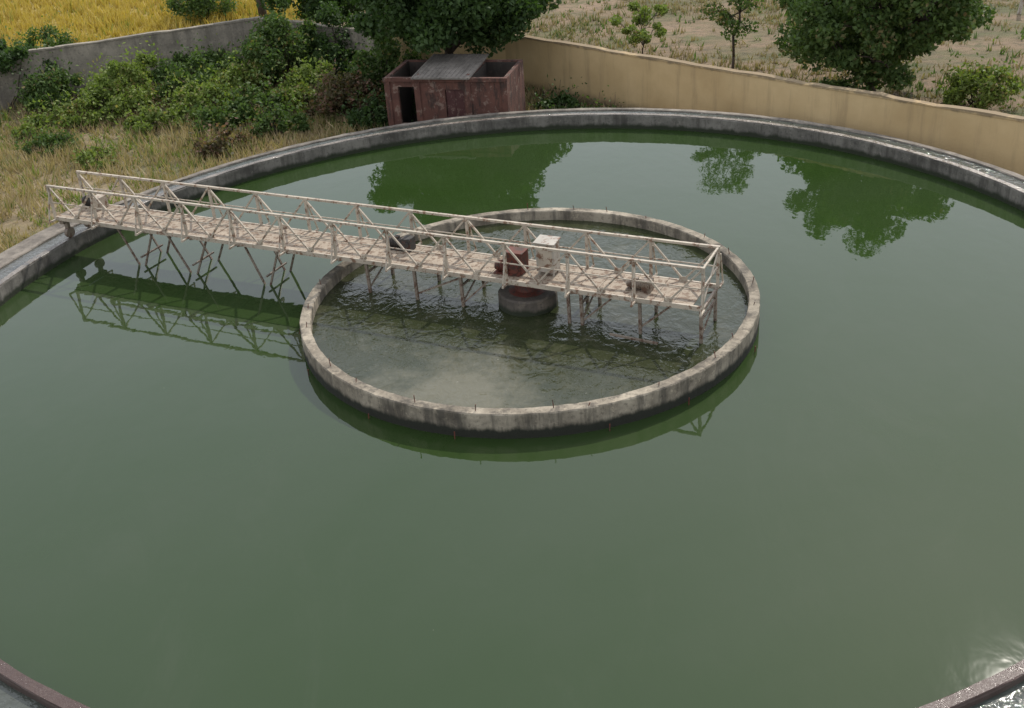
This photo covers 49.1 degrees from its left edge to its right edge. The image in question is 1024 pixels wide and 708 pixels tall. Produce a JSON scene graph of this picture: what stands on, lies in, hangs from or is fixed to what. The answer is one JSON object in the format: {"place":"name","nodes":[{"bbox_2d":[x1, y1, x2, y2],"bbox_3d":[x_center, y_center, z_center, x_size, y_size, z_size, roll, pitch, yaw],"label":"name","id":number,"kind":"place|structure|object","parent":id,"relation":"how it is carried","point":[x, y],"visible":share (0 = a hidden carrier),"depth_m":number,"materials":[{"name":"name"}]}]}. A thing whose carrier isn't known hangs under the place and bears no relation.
{"place":"outdoors","nodes":[
{"label":"outdoors","id":0,"kind":"place"},
{"bbox_2d":[0,0,301,47],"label":"crop field","id":1,"kind":"structure","parent":0,"point":[108,36],"depth_m":73.32,"materials":[{"name":"yellow plant"}]},
{"bbox_2d":[5,26,25,49],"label":"bush","id":2,"kind":"object","parent":1,"relation":"on","point":[17,39],"visible":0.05,"depth_m":60.45,"materials":[{"name":"green plant"}]},
{"bbox_2d":[12,11,77,49],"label":"bush","id":3,"kind":"object","parent":1,"relation":"on","point":[46,37],"visible":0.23,"depth_m":60.77,"materials":[{"name":"green plant"}]},
{"bbox_2d":[161,0,244,21],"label":"bush","id":4,"kind":"object","parent":1,"relation":"on","point":[205,7],"visible":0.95,"depth_m":69.09,"materials":[{"name":"green plant"}]},
{"bbox_2d":[0,3,639,252],"bbox_3d":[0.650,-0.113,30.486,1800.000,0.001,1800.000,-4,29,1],"label":"ground","id":5,"kind":"structure","parent":0,"point":[14,218],"depth_m":45.74,"materials":[{"name":"beige plant"}]},
{"bbox_2d":[6,95,62,142],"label":"bush","id":6,"kind":"object","parent":5,"relation":"on","point":[28,124],"visible":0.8,"depth_m":50.62,"materials":[{"name":"green plant"}]},
{"bbox_2d":[0,29,73,112],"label":"bush","id":7,"kind":"object","parent":5,"relation":"on","point":[10,57],"visible":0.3,"depth_m":54.04,"materials":[{"name":"green plant"}]},
{"bbox_2d":[4,118,85,156],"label":"bush","id":8,"kind":"object","parent":5,"relation":"on","point":[41,137],"visible":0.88,"depth_m":48.48,"materials":[{"name":"green plant"}]},
{"bbox_2d":[9,49,90,116],"bbox_3d":[-21.957,-13.097,54.133,4.264,2.780,3.907,-23,34,-30],"label":"bush","id":9,"kind":"object","parent":5,"relation":"on","point":[45,83],"visible":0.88,"depth_m":53.39,"materials":[{"name":"green plant"}]},
{"bbox_2d":[21,78,127,128],"bbox_3d":[-19.991,-11.772,51.804,4.377,2.478,4.313,-21,33,-28],"label":"bush","id":10,"kind":"object","parent":5,"relation":"on","point":[72,117],"visible":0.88,"depth_m":51.44,"materials":[{"name":"green plant"}]},
{"bbox_2d":[57,131,128,172],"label":"bush","id":11,"kind":"object","parent":5,"relation":"on","point":[91,154],"visible":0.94,"depth_m":46.57,"materials":[{"name":"green plant"}]},
{"bbox_2d":[66,36,192,118],"bbox_3d":[-18.429,-13.324,53.523,5.525,3.317,5.680,18,36,34],"label":"bush","id":12,"kind":"object","parent":5,"relation":"on","point":[133,77],"visible":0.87,"depth_m":52.64,"materials":[{"name":"green plant"}]},
{"bbox_2d":[109,91,190,137],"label":"bush","id":13,"kind":"object","parent":5,"relation":"on","point":[149,116],"visible":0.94,"depth_m":50.27,"materials":[{"name":"green plant"}]},
{"bbox_2d":[147,39,219,107],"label":"bush","id":14,"kind":"object","parent":5,"relation":"on","point":[195,62],"visible":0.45,"depth_m":53.97,"materials":[{"name":"green plant"}]},
{"bbox_2d":[169,33,234,76],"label":"bush","id":15,"kind":"object","parent":5,"relation":"on","point":[210,56],"visible":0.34,"depth_m":57.06,"materials":[{"name":"green plant"}]},
{"bbox_2d":[164,48,251,122],"bbox_3d":[-14.289,-12.429,51.928,4.627,2.769,5.338,-21,33,-27],"label":"bush","id":16,"kind":"object","parent":5,"relation":"on","point":[191,94],"visible":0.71,"depth_m":51.34,"materials":[{"name":"green plant"}]},
{"bbox_2d":[173,85,252,136],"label":"bush","id":17,"kind":"object","parent":5,"relation":"on","point":[218,113],"visible":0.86,"depth_m":49.20,"materials":[{"name":"green plant"}]},
{"bbox_2d":[168,113,261,159],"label":"bush","id":18,"kind":"object","parent":5,"relation":"on","point":[220,139],"visible":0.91,"depth_m":46.68,"materials":[{"name":"brown plant"}]},
{"bbox_2d":[203,43,286,94],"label":"bush","id":19,"kind":"object","parent":5,"relation":"on","point":[237,71],"visible":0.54,"depth_m":53.73,"materials":[{"name":"green plant"}]},
{"bbox_2d":[215,63,306,128],"bbox_3d":[-11.645,-11.784,50.745,4.211,2.447,3.791,-17,31,-22],"label":"bush","id":20,"kind":"object","parent":5,"relation":"on","point":[257,92],"visible":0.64,"depth_m":50.26,"materials":[{"name":"green plant"}]},
{"bbox_2d":[256,0,266,15],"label":"roadside tree","id":21,"kind":"object","parent":5,"relation":"on","point":[262,11],"visible":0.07,"depth_m":68.71,"materials":[{"name":"green plant"}]},
{"bbox_2d":[218,0,334,85],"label":"bush","id":22,"kind":"object","parent":5,"relation":"on","point":[269,33],"visible":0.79,"depth_m":54.07,"materials":[{"name":"green plant"}]},
{"bbox_2d":[240,84,325,138],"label":"bush","id":23,"kind":"object","parent":5,"relation":"on","point":[279,116],"visible":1,"depth_m":48.41,"materials":[{"name":"green plant"}]},
{"bbox_2d":[0,79,593,226],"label":"green weeds","id":24,"kind":"object","parent":5,"relation":"on","point":[78,200],"visible":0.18,"depth_m":47.27,"materials":[{"name":"green plant"}]},
{"bbox_2d":[268,43,341,113],"bbox_3d":[-9.300,-12.769,51.812,3.767,2.832,4.981,-4,29,1],"label":"bush","id":25,"kind":"object","parent":5,"relation":"on","point":[296,84],"visible":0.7,"depth_m":51.64,"materials":[{"name":"green plant"}]},
{"bbox_2d":[284,1,364,79],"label":"bush","id":26,"kind":"object","parent":5,"relation":"on","point":[326,11],"visible":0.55,"depth_m":54.21,"materials":[{"name":"green plant"}]},
{"bbox_2d":[292,58,387,125],"bbox_3d":[-7.531,-11.833,49.840,4.617,2.880,4.463,-4,29,1],"label":"bush","id":27,"kind":"object","parent":5,"relation":"on","point":[332,97],"visible":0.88,"depth_m":49.43,"materials":[{"name":"brown plant"}]},
{"bbox_2d":[333,79,388,132],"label":"bush","id":28,"kind":"object","parent":5,"relation":"on","point":[364,115],"visible":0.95,"depth_m":47.98,"materials":[{"name":"green plant"}]},
{"bbox_2d":[340,17,428,100],"bbox_3d":[-5.928,-14.004,51.796,4.547,4.563,4.489,20,37,37],"label":"bush","id":29,"kind":"object","parent":5,"relation":"on","point":[387,53],"visible":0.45,"depth_m":51.10,"materials":[{"name":"green plant"}]},
{"bbox_2d":[377,56,419,121],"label":"bush","id":30,"kind":"object","parent":5,"relation":"on","point":[412,105],"visible":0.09,"depth_m":48.58,"materials":[{"name":"green plant"}]},
{"bbox_2d":[382,54,525,125],"bbox_3d":[-2.317,-10.653,46.794,5.246,2.947,3.100,4,30,14],"label":"brick hut","id":31,"kind":"object","parent":5,"relation":"on","point":[448,85],"visible":0.72,"depth_m":45.72,"materials":[{"name":"red brick"}]},
{"bbox_2d":[446,90,465,117],"bbox_3d":[-2.241,-9.697,45.805,0.750,2.230,0.055,4,30,14],"label":"door","id":32,"kind":"structure","parent":31,"relation":"in","point":[455,98],"depth_m":45.53,"materials":[{"name":"red metal"}]},
{"bbox_2d":[349,0,561,57],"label":"broadleaf tree","id":33,"kind":"object","parent":5,"relation":"on","point":[433,25],"visible":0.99,"depth_m":46.75,"materials":[{"name":"green plant"}]},
{"bbox_2d":[0,16,1023,175],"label":"compound wall","id":34,"kind":"structure","parent":5,"relation":"on","point":[995,138],"depth_m":45.99,"materials":[{"name":"beige concrete"}]},
{"bbox_2d":[0,108,1023,707],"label":"clarifier tank","id":35,"kind":"object","parent":5,"relation":"on","point":[20,278],"visible":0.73,"depth_m":39.67,"materials":[{"name":"concrete"}]},
{"bbox_2d":[45,170,723,344],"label":"truss bridge","id":36,"kind":"structure","parent":35,"relation":"on","point":[514,264],"depth_m":30.32,"materials":[{"name":"beige paint"}]},
{"bbox_2d":[537,245,551,267],"bbox_3d":[0.834,-2.464,28.607,0.380,0.600,0.033,10,32,23],"label":"cabinet door","id":37,"kind":"structure","parent":36,"relation":"in","point":[544,257],"depth_m":28.62,"materials":[{"name":"beige paint"}]},
{"bbox_2d":[0,128,1023,707],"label":"tank water","id":38,"kind":"structure","parent":35,"relation":"in","point":[212,494],"depth_m":23.28,"materials":[{"name":"green liquid"}]},
{"bbox_2d":[0,111,1023,707],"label":"channel water","id":39,"kind":"structure","parent":35,"relation":"in","point":[10,697],"depth_m":36.40,"materials":[{"name":"liquid"}]},
{"bbox_2d":[299,203,759,438],"bbox_3d":[0.465,-0.998,29.994,12.251,1.860,12.015,-4,29,1],"label":"weir ring","id":40,"kind":"object","parent":35,"relation":"in","point":[717,367],"visible":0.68,"depth_m":25.70,"materials":[{"name":"concrete"}]},
{"bbox_2d":[312,220,747,407],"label":"ring water","id":41,"kind":"structure","parent":40,"relation":"in","point":[390,333],"depth_m":28.29,"materials":[{"name":"liquid"}]},
{"bbox_2d":[498,285,557,316],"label":"pier","id":42,"kind":"structure","parent":41,"relation":"in","point":[515,300],"depth_m":29.19,"materials":[{"name":"concrete"}]},
{"bbox_2d":[528,74,589,109],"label":"bush","id":43,"kind":"object","parent":5,"relation":"on","point":[564,99],"visible":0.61,"depth_m":48.61,"materials":[{"name":"green plant"}]},
{"bbox_2d":[575,85,623,107],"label":"bush","id":44,"kind":"object","parent":5,"relation":"on","point":[591,106],"visible":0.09,"depth_m":47.53,"materials":[{"name":"green plant"}]},
{"bbox_2d":[300,0,1023,115],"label":"dry field","id":45,"kind":"structure","parent":0,"point":[711,39],"depth_m":57.18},
{"bbox_2d":[254,0,387,25],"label":"broadleaf tree","id":46,"kind":"object","parent":45,"relation":"on","point":[303,6],"visible":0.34,"depth_m":59.30,"materials":[{"name":"green plant"}]},
{"bbox_2d":[609,0,669,53],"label":"slender tree","id":47,"kind":"object","parent":45,"relation":"on","point":[643,18],"visible":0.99,"depth_m":55.24,"materials":[{"name":"green plant"}]},
{"bbox_2d":[320,0,1023,115],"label":"dry weeds","id":48,"kind":"object","parent":45,"relation":"on","point":[676,6],"visible":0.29,"depth_m":58.90,"materials":[{"name":"beige plant"}]},
{"bbox_2d":[332,0,1023,110],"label":"green weeds","id":49,"kind":"object","parent":45,"relation":"on","point":[920,85],"visible":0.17,"depth_m":57.60,"materials":[{"name":"green plant"}]},
{"bbox_2d":[699,0,765,68],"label":"slender tree","id":50,"kind":"object","parent":45,"relation":"on","point":[729,20],"visible":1,"depth_m":51.13,"materials":[{"name":"green plant"}]},
{"bbox_2d":[810,48,876,90],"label":"bush","id":51,"kind":"object","parent":45,"relation":"on","point":[843,82],"visible":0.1,"depth_m":45.87,"materials":[{"name":"green plant"}]},
{"bbox_2d":[773,0,996,90],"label":"broadleaf tree","id":52,"kind":"object","parent":45,"relation":"on","point":[886,37],"visible":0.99,"depth_m":44.62,"materials":[{"name":"green plant"}]},
{"bbox_2d":[932,38,1023,109],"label":"bush","id":53,"kind":"object","parent":45,"relation":"on","point":[962,83],"visible":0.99,"depth_m":45.03,"materials":[{"name":"green plant"}]},
{"bbox_2d":[1017,0,1023,13],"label":"marker post","id":54,"kind":"object","parent":45,"relation":"on","point":[1020,7],"visible":1,"depth_m":58.73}
]}

